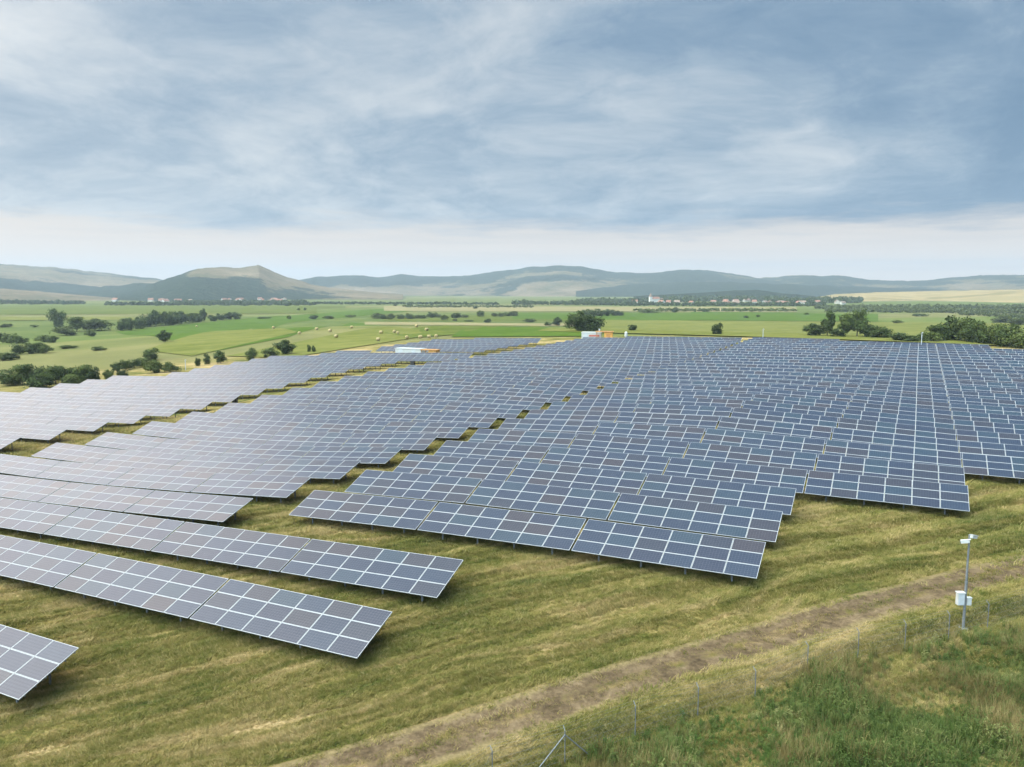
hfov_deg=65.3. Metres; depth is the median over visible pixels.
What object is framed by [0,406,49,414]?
solar table
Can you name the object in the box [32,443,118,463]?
solar table
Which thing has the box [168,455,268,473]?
solar table
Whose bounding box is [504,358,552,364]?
solar table
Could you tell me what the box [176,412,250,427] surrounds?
solar table
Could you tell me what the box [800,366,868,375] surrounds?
solar table
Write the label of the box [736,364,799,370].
solar table
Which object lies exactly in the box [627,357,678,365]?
solar table
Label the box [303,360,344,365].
solar table
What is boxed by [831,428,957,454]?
solar table
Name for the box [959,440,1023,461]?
solar table
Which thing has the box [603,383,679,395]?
solar table
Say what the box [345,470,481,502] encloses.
solar table
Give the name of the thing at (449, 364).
solar table
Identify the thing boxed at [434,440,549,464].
solar table
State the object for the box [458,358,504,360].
solar table
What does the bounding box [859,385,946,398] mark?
solar table
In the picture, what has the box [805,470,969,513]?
solar table
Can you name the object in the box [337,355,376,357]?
solar table
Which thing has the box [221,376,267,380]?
solar table
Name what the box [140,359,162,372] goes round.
bush
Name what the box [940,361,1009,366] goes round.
solar table
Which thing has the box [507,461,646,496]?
solar table
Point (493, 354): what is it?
solar table
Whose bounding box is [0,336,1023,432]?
solar tables
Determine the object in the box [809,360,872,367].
solar table
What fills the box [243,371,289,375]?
solar table
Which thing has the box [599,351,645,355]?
solar table
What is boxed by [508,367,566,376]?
solar table
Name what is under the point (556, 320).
tree
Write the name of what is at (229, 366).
solar table
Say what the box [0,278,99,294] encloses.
hills
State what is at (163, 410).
solar table
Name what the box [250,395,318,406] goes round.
solar table
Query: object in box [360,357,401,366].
solar table
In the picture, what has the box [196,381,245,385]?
solar table
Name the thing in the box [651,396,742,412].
solar table
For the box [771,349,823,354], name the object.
solar table
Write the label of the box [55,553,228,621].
solar table
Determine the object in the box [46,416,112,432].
solar table
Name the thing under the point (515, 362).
solar table
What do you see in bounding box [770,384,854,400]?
solar table
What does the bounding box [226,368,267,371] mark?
solar table
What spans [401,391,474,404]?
solar table
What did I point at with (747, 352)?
solar table
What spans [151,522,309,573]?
solar table
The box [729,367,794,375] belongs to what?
solar table
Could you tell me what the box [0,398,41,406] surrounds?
solar table
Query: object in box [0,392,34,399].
solar table
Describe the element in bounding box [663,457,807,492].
solar table
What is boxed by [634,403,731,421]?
solar table
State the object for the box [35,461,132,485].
solar table
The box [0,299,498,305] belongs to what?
treeline
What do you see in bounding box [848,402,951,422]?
solar table
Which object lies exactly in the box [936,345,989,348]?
solar table
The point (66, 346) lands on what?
bush
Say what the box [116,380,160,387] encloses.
solar table
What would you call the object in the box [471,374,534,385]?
solar table
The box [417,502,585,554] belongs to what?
solar table
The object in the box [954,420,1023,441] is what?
solar table
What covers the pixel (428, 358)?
solar table
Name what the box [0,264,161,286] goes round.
hills
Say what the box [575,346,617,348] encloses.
solar table
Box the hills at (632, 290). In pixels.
[576,281,966,296]
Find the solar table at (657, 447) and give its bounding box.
[569,434,688,463]
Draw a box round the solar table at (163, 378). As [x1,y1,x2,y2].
[142,376,185,382]
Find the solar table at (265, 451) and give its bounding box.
[220,443,314,458]
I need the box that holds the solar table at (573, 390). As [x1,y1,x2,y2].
[513,382,585,397]
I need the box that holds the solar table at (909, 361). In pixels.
[875,359,939,367]
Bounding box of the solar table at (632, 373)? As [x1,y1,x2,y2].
[580,367,639,377]
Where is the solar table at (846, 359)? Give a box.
[813,358,873,364]
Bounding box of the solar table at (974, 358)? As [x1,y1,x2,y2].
[939,356,1002,360]
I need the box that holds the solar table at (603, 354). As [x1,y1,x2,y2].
[588,353,636,358]
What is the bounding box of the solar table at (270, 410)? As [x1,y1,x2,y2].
[215,403,286,416]
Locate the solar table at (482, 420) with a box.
[412,411,499,428]
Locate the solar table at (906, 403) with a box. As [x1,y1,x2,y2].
[852,395,949,414]
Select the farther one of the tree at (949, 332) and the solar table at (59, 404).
the tree at (949, 332)
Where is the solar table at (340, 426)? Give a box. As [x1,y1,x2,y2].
[304,419,389,436]
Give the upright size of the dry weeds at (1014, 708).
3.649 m
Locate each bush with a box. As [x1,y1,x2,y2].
[0,323,12,326]
[0,333,22,343]
[0,352,9,359]
[3,352,20,360]
[10,344,26,353]
[11,336,28,343]
[17,342,38,353]
[28,342,46,353]
[32,334,48,341]
[38,345,53,352]
[45,336,58,342]
[49,326,76,334]
[57,345,78,348]
[84,329,96,335]
[91,346,106,350]
[102,369,113,378]
[109,361,123,371]
[115,370,128,375]
[119,359,133,369]
[127,358,143,367]
[138,357,150,364]
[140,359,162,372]
[160,361,184,371]
[260,346,279,356]
[522,318,536,321]
[627,324,636,329]
[637,308,659,312]
[829,328,847,336]
[886,332,909,339]
[903,335,923,340]
[916,330,943,340]
[991,314,1016,322]
[1007,317,1023,324]
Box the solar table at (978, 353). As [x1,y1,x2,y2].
[938,351,997,357]
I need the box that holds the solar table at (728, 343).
[690,340,731,345]
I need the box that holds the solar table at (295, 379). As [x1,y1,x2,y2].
[264,375,313,385]
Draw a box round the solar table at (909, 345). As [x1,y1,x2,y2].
[885,344,935,347]
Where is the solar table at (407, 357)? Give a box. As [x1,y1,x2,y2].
[376,355,416,363]
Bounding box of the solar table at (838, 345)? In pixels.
[833,344,882,349]
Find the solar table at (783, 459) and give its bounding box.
[684,442,816,473]
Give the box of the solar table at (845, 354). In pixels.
[821,353,877,358]
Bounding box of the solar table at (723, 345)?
[683,342,726,347]
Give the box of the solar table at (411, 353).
[392,353,431,354]
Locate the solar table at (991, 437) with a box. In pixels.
[956,429,1023,453]
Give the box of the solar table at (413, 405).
[371,399,448,412]
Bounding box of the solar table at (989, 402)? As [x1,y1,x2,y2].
[949,396,1023,413]
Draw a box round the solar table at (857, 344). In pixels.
[835,342,883,345]
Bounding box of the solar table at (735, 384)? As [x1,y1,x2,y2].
[691,381,769,393]
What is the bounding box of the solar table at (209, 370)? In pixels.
[189,368,229,371]
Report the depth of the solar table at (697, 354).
168.52 m
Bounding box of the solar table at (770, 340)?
[748,339,790,342]
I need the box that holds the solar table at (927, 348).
[883,345,935,349]
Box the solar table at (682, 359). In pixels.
[636,354,687,362]
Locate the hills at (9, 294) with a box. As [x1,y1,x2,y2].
[0,288,111,300]
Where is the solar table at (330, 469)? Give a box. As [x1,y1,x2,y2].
[250,459,359,482]
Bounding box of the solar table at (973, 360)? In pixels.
[940,358,1005,365]
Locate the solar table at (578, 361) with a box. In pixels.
[553,360,605,366]
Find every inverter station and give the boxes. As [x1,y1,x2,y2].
[395,347,426,352]
[581,329,601,337]
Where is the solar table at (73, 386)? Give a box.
[52,383,95,389]
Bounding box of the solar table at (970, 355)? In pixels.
[938,353,999,359]
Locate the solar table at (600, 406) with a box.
[547,401,637,415]
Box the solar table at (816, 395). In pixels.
[762,389,851,406]
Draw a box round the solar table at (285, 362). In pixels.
[266,361,304,365]
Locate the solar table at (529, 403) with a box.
[468,394,547,409]
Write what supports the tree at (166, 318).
on the ground at (118, 346)
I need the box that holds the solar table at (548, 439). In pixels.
[468,429,576,449]
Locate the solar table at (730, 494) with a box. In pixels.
[639,473,795,514]
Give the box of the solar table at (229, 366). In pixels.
[211,365,248,367]
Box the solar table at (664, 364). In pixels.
[616,359,670,368]
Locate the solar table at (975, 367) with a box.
[941,364,1012,373]
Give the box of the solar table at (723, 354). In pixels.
[708,353,760,357]
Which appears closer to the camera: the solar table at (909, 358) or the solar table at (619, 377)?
the solar table at (619, 377)
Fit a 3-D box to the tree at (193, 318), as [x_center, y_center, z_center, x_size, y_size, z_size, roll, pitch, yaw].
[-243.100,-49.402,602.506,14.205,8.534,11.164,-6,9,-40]
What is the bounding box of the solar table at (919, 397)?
[856,390,947,402]
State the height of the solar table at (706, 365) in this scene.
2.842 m
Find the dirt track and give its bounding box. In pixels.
[267,552,1023,766]
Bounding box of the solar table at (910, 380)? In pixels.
[864,376,943,384]
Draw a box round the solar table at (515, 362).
[489,361,539,367]
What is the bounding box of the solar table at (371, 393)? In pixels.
[339,389,407,400]
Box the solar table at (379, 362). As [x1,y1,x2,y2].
[343,359,386,369]
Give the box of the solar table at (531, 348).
[524,347,565,349]
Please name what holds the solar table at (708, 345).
on the ground at (118, 346)
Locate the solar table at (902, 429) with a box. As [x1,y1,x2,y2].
[838,418,955,442]
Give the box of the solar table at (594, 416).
[524,409,618,425]
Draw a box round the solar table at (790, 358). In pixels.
[755,356,812,361]
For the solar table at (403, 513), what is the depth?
53.65 m
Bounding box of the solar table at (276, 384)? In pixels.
[240,380,291,391]
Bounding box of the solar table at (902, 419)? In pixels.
[843,409,953,432]
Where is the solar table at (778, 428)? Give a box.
[717,417,831,443]
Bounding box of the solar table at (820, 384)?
[777,380,857,394]
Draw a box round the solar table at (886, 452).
[824,440,960,470]
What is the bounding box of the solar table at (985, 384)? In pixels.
[945,380,1023,392]
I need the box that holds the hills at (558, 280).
[300,265,790,295]
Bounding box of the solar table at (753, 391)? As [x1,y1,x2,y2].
[679,385,761,399]
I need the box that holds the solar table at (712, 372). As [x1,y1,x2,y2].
[656,369,720,376]
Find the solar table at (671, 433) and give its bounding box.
[593,422,705,444]
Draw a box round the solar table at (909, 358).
[877,357,938,360]
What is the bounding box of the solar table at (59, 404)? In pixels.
[32,401,85,408]
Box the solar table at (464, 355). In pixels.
[431,353,472,358]
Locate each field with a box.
[0,306,344,307]
[0,307,316,314]
[0,317,133,319]
[115,318,287,339]
[146,328,295,355]
[211,336,284,351]
[228,326,444,356]
[255,309,410,321]
[282,322,379,336]
[365,322,572,325]
[384,306,796,311]
[384,315,567,320]
[387,325,539,337]
[451,326,581,336]
[512,313,690,320]
[538,320,1023,345]
[691,312,877,321]
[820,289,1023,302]
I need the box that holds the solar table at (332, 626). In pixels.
[190,579,391,658]
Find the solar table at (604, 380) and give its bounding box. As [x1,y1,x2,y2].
[549,373,615,387]
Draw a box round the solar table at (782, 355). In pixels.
[761,354,816,358]
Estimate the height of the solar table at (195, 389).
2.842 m
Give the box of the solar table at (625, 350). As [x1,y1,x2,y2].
[608,349,653,353]
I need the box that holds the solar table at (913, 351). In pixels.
[881,350,936,354]
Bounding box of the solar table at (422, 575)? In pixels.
[281,539,462,601]
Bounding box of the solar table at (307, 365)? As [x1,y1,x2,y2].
[285,363,327,369]
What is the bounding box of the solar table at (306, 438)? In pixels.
[264,431,354,447]
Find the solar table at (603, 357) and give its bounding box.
[577,355,626,361]
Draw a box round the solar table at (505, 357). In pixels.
[473,355,518,359]
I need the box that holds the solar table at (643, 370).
[593,364,650,374]
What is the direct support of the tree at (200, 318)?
on the ground at (118, 346)
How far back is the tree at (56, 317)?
538.77 m
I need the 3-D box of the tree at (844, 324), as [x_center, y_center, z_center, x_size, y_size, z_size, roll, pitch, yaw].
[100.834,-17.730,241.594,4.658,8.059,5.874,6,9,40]
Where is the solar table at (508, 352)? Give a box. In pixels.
[500,351,543,353]
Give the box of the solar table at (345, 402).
[308,396,379,408]
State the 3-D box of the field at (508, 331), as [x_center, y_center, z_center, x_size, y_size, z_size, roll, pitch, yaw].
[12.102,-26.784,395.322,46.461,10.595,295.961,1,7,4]
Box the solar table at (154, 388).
[128,386,176,391]
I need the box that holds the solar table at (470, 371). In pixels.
[437,369,492,373]
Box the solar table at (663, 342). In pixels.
[642,341,683,345]
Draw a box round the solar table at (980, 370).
[942,367,1016,374]
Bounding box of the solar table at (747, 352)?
[715,351,765,355]
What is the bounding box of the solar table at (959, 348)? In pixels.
[937,347,992,351]
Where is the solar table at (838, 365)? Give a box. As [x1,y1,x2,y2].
[805,363,870,371]
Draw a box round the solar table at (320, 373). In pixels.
[286,370,333,379]
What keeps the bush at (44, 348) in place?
on the ground at (118, 346)
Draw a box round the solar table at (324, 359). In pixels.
[320,358,360,360]
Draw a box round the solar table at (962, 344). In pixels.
[936,343,987,345]
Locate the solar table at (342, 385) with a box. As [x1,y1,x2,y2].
[312,381,373,388]
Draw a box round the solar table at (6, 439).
[0,434,22,449]
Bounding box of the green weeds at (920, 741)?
[558,620,1023,766]
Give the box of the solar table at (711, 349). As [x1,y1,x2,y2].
[670,346,715,352]
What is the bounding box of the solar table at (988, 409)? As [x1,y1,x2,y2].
[951,403,1023,420]
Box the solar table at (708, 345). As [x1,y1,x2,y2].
[677,344,720,352]
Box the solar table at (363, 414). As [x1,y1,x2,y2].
[338,408,420,427]
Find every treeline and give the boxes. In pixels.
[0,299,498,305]
[402,304,796,311]
[511,294,863,305]
[814,303,1023,317]
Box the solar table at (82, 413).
[39,408,97,418]
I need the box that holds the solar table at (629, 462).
[541,447,669,479]
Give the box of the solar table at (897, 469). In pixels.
[815,454,964,484]
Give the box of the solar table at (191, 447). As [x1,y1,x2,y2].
[148,439,237,455]
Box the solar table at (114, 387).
[88,385,134,390]
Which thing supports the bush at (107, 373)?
on the ground at (118, 346)
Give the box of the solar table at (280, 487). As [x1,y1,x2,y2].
[191,473,311,502]
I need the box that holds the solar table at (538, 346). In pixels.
[536,345,575,347]
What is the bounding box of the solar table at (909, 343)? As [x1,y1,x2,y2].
[886,342,934,344]
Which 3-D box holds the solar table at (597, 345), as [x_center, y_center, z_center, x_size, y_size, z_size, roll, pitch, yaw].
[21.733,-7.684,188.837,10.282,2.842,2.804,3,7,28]
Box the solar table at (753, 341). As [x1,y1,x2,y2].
[743,340,787,342]
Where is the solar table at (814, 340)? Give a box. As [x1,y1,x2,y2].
[792,340,836,341]
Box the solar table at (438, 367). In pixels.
[406,365,456,371]
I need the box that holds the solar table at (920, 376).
[867,372,942,383]
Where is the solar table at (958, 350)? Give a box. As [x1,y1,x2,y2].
[937,349,994,352]
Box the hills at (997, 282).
[763,275,1023,289]
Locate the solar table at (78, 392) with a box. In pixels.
[58,389,106,395]
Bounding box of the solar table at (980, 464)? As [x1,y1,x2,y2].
[962,453,1023,483]
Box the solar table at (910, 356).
[878,354,937,357]
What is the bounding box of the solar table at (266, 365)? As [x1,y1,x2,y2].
[246,364,287,367]
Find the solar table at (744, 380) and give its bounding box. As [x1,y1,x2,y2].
[702,377,776,388]
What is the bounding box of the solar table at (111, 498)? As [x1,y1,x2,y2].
[38,482,153,512]
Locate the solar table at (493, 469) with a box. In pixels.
[393,454,518,480]
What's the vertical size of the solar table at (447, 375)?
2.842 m
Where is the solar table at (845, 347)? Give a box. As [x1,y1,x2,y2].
[830,346,881,351]
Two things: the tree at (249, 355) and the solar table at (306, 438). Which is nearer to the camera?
the solar table at (306, 438)
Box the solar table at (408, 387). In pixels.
[367,382,432,396]
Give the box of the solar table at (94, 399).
[66,396,118,404]
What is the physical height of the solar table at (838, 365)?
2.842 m
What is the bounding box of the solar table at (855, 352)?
[824,350,878,356]
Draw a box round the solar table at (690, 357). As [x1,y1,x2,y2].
[645,352,694,359]
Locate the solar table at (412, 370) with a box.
[385,368,437,376]
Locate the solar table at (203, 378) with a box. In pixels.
[180,376,225,380]
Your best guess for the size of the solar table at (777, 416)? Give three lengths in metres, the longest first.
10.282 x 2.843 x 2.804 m
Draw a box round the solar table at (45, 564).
[0,535,96,590]
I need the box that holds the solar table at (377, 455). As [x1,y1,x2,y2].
[300,446,402,467]
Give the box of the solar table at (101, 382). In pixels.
[80,379,122,387]
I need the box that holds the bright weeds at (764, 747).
[620,691,1023,766]
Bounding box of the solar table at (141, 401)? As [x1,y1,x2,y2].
[111,397,165,404]
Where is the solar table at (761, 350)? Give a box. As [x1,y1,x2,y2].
[721,348,770,352]
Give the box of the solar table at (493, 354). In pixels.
[486,353,531,355]
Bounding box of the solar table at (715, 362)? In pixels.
[685,360,742,365]
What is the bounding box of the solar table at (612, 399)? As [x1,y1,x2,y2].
[568,395,652,408]
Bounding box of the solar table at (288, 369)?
[265,367,308,372]
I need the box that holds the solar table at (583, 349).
[565,348,608,352]
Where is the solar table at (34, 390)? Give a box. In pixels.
[21,387,66,394]
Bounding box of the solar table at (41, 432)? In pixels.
[0,423,69,442]
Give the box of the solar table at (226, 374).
[204,372,247,376]
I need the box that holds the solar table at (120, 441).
[85,432,168,451]
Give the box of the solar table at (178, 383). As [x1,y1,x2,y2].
[155,381,201,385]
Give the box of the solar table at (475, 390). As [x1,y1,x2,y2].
[426,384,497,398]
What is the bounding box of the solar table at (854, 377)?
[790,372,863,384]
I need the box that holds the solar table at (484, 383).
[449,378,517,389]
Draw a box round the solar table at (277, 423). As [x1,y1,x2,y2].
[236,416,316,430]
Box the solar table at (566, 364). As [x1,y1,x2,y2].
[539,362,593,369]
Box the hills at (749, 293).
[633,290,815,300]
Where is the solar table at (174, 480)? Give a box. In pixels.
[107,468,215,492]
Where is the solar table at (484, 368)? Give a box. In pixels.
[455,366,509,371]
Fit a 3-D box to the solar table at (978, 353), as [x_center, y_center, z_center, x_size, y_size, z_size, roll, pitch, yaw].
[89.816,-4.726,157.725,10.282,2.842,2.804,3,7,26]
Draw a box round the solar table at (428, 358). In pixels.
[412,355,458,363]
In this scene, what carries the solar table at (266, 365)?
on the ground at (118, 346)
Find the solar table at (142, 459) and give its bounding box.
[95,449,188,469]
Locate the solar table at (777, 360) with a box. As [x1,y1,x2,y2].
[749,359,808,365]
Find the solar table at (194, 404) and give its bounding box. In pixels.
[157,398,215,412]
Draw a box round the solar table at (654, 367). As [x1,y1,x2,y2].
[605,361,660,371]
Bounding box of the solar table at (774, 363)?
[743,361,804,368]
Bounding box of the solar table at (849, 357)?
[817,355,875,361]
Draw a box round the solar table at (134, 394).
[99,390,148,397]
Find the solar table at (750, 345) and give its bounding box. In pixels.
[733,344,779,348]
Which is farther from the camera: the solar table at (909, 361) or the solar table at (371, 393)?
the solar table at (909, 361)
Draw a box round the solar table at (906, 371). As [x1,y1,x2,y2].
[869,368,941,374]
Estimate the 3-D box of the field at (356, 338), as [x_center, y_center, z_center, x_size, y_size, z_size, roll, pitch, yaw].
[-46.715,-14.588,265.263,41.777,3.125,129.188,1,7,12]
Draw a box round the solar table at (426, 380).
[391,376,454,385]
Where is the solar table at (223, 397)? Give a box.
[186,392,242,405]
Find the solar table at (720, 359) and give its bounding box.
[693,358,748,363]
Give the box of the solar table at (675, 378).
[632,375,701,385]
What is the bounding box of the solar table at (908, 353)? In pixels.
[880,352,937,355]
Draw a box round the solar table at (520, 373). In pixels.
[491,370,551,378]
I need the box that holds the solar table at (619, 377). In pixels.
[565,370,628,383]
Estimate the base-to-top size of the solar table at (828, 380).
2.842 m
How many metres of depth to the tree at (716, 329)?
251.02 m
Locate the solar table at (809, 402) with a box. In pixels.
[753,394,847,414]
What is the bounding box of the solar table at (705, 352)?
[662,348,708,357]
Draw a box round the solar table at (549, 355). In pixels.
[531,354,577,357]
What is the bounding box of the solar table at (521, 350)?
[513,349,554,351]
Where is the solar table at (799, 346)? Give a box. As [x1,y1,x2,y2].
[780,345,828,349]
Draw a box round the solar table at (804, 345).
[784,343,831,347]
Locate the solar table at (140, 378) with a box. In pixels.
[106,376,147,380]
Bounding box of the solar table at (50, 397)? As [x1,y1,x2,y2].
[25,394,75,401]
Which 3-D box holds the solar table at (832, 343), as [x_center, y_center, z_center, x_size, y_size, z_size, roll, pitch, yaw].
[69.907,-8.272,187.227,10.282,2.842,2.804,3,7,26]
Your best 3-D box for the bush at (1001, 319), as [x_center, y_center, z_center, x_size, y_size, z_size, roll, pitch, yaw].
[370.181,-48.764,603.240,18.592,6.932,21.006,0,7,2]
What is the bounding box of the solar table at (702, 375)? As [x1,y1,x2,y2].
[644,372,711,380]
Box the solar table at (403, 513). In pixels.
[289,490,437,532]
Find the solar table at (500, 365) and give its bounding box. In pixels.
[473,363,525,368]
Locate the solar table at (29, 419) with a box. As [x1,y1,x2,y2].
[0,414,59,424]
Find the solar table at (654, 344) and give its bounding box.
[634,343,676,347]
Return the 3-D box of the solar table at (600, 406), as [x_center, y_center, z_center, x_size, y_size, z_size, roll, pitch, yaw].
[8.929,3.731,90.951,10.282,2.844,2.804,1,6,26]
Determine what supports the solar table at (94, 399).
on the ground at (118, 346)
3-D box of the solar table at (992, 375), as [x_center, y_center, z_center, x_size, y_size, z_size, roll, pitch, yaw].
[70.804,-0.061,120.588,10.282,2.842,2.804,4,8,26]
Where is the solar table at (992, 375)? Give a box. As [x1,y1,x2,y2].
[943,371,1021,381]
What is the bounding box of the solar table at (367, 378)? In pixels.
[339,376,397,384]
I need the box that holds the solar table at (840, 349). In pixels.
[827,348,879,353]
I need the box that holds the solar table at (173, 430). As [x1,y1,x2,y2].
[132,421,211,439]
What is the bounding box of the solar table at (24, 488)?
[0,474,69,501]
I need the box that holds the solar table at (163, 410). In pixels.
[124,404,183,419]
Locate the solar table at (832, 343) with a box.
[788,341,834,345]
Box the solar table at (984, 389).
[946,385,1023,397]
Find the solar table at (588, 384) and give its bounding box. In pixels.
[532,377,600,391]
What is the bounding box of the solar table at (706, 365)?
[676,363,735,369]
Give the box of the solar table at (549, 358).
[517,356,565,361]
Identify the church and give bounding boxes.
[649,293,659,302]
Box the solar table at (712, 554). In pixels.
[571,519,765,580]
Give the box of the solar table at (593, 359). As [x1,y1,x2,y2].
[565,357,616,362]
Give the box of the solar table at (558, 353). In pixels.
[543,352,588,357]
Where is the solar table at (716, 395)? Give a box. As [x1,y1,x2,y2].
[666,391,752,405]
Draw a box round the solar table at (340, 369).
[305,365,352,375]
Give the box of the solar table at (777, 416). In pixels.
[731,407,837,431]
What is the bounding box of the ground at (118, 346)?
[0,296,1023,766]
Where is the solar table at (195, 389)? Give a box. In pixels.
[169,386,221,393]
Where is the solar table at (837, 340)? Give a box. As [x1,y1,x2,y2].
[795,338,838,341]
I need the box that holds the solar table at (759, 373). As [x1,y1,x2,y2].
[720,370,789,379]
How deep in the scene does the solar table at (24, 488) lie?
66.80 m
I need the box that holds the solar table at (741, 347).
[727,346,775,351]
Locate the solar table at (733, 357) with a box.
[701,355,754,360]
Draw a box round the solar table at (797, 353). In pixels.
[766,352,819,357]
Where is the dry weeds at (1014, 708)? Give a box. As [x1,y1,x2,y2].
[558,618,1023,766]
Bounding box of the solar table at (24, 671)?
[0,624,78,702]
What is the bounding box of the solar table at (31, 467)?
[0,454,61,477]
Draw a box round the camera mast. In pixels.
[955,534,977,629]
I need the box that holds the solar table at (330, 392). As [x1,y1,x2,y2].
[283,388,346,398]
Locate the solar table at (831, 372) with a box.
[795,369,865,379]
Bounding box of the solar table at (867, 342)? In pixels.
[838,341,884,344]
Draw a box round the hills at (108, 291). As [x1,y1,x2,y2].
[83,283,152,297]
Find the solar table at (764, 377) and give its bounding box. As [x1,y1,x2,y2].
[712,374,783,383]
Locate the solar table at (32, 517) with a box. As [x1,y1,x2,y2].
[0,498,77,538]
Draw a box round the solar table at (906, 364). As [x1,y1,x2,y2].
[873,362,939,368]
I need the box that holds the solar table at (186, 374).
[167,372,208,376]
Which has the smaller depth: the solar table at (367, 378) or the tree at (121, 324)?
the solar table at (367, 378)
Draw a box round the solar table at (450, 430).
[379,421,471,440]
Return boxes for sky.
[0,0,1023,280]
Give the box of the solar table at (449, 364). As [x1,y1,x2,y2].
[424,362,473,365]
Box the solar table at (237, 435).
[194,427,278,443]
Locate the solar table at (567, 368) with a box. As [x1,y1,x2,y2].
[524,365,580,373]
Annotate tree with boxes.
[0,369,21,385]
[6,364,33,384]
[16,363,45,384]
[23,372,56,387]
[34,369,58,381]
[43,365,64,383]
[44,308,68,326]
[49,366,69,382]
[59,374,80,383]
[62,316,87,331]
[65,367,84,382]
[72,364,96,381]
[82,318,114,330]
[85,366,100,379]
[115,318,127,330]
[124,318,138,330]
[134,316,147,328]
[138,313,158,326]
[141,348,158,360]
[147,309,162,325]
[155,330,172,341]
[158,311,173,325]
[166,311,179,324]
[178,311,189,323]
[186,313,198,322]
[193,313,203,321]
[194,358,200,365]
[199,308,206,319]
[203,353,210,363]
[207,315,218,320]
[213,350,226,362]
[216,313,226,319]
[224,312,234,319]
[231,312,243,318]
[245,347,257,359]
[272,339,297,353]
[370,312,383,318]
[386,313,395,318]
[396,314,404,318]
[404,313,415,318]
[426,312,437,317]
[440,314,448,319]
[450,313,461,317]
[476,310,483,316]
[551,316,562,325]
[563,310,587,330]
[572,314,596,330]
[579,314,606,330]
[585,309,596,316]
[594,309,605,315]
[601,309,611,315]
[609,309,619,315]
[711,323,723,333]
[802,323,826,334]
[820,310,835,335]
[837,312,852,333]
[848,308,870,335]
[854,324,875,336]
[865,325,892,337]
[926,324,947,337]
[935,322,956,339]
[945,313,970,339]
[947,317,978,340]
[960,320,989,341]
[971,325,995,343]
[984,323,1008,342]
[991,323,1023,346]
[998,328,1023,348]
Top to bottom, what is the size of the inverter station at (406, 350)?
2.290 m
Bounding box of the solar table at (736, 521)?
[608,493,782,541]
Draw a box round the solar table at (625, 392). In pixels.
[587,389,666,401]
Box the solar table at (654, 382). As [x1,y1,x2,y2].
[618,379,691,390]
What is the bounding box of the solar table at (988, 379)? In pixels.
[944,375,1023,386]
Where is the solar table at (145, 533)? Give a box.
[44,508,183,552]
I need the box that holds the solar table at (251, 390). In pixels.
[215,386,268,398]
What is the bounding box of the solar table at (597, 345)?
[585,344,625,348]
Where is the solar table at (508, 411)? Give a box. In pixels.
[441,402,525,418]
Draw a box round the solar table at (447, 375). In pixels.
[415,372,474,381]
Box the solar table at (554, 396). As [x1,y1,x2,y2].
[492,387,568,402]
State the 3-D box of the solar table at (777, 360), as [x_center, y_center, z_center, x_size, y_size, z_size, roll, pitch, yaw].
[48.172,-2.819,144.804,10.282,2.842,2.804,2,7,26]
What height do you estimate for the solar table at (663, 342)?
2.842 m
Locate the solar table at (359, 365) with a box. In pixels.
[326,362,369,372]
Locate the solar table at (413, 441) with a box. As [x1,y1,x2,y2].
[341,433,438,452]
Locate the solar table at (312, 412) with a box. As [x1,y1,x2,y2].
[272,405,350,419]
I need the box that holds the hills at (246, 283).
[115,265,402,301]
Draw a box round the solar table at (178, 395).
[140,392,194,398]
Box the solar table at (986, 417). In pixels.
[952,411,1023,425]
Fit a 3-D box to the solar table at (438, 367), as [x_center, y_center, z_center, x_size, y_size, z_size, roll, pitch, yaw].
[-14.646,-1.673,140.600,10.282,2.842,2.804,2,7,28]
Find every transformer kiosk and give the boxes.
[420,349,440,352]
[595,331,613,337]
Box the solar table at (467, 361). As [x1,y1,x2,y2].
[442,360,489,365]
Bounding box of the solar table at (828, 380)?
[784,376,860,389]
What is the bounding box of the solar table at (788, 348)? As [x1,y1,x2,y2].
[776,347,826,352]
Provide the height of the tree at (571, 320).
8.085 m
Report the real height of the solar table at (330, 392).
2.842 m
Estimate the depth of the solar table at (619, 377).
126.08 m
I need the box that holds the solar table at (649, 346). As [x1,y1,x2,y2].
[626,345,669,348]
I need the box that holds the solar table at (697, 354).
[654,350,702,358]
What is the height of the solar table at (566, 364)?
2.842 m
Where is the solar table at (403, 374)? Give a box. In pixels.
[363,371,418,379]
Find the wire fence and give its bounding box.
[455,590,1023,766]
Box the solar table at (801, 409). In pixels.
[742,400,842,422]
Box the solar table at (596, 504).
[466,479,619,519]
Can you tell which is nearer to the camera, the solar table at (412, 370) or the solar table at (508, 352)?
the solar table at (412, 370)
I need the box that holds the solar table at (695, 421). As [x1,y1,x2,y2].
[615,412,719,431]
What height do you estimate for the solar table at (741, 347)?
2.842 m
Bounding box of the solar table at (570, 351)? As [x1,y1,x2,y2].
[554,350,598,354]
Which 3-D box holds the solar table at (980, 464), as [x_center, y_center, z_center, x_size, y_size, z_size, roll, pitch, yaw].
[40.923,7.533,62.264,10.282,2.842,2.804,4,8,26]
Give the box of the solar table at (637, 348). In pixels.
[618,347,661,352]
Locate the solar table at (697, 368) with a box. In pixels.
[666,366,728,373]
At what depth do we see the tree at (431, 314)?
712.92 m
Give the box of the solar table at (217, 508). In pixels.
[124,490,252,525]
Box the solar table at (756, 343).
[738,342,783,344]
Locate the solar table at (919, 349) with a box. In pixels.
[882,347,936,350]
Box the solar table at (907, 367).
[871,365,940,370]
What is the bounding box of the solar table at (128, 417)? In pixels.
[87,410,150,426]
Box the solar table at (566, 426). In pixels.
[498,418,598,436]
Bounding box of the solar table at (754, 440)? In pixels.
[701,428,824,457]
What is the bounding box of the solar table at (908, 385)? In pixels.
[862,380,944,394]
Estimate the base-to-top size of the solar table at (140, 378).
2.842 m
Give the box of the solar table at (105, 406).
[77,403,133,413]
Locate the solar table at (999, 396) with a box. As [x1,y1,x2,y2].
[948,390,1023,403]

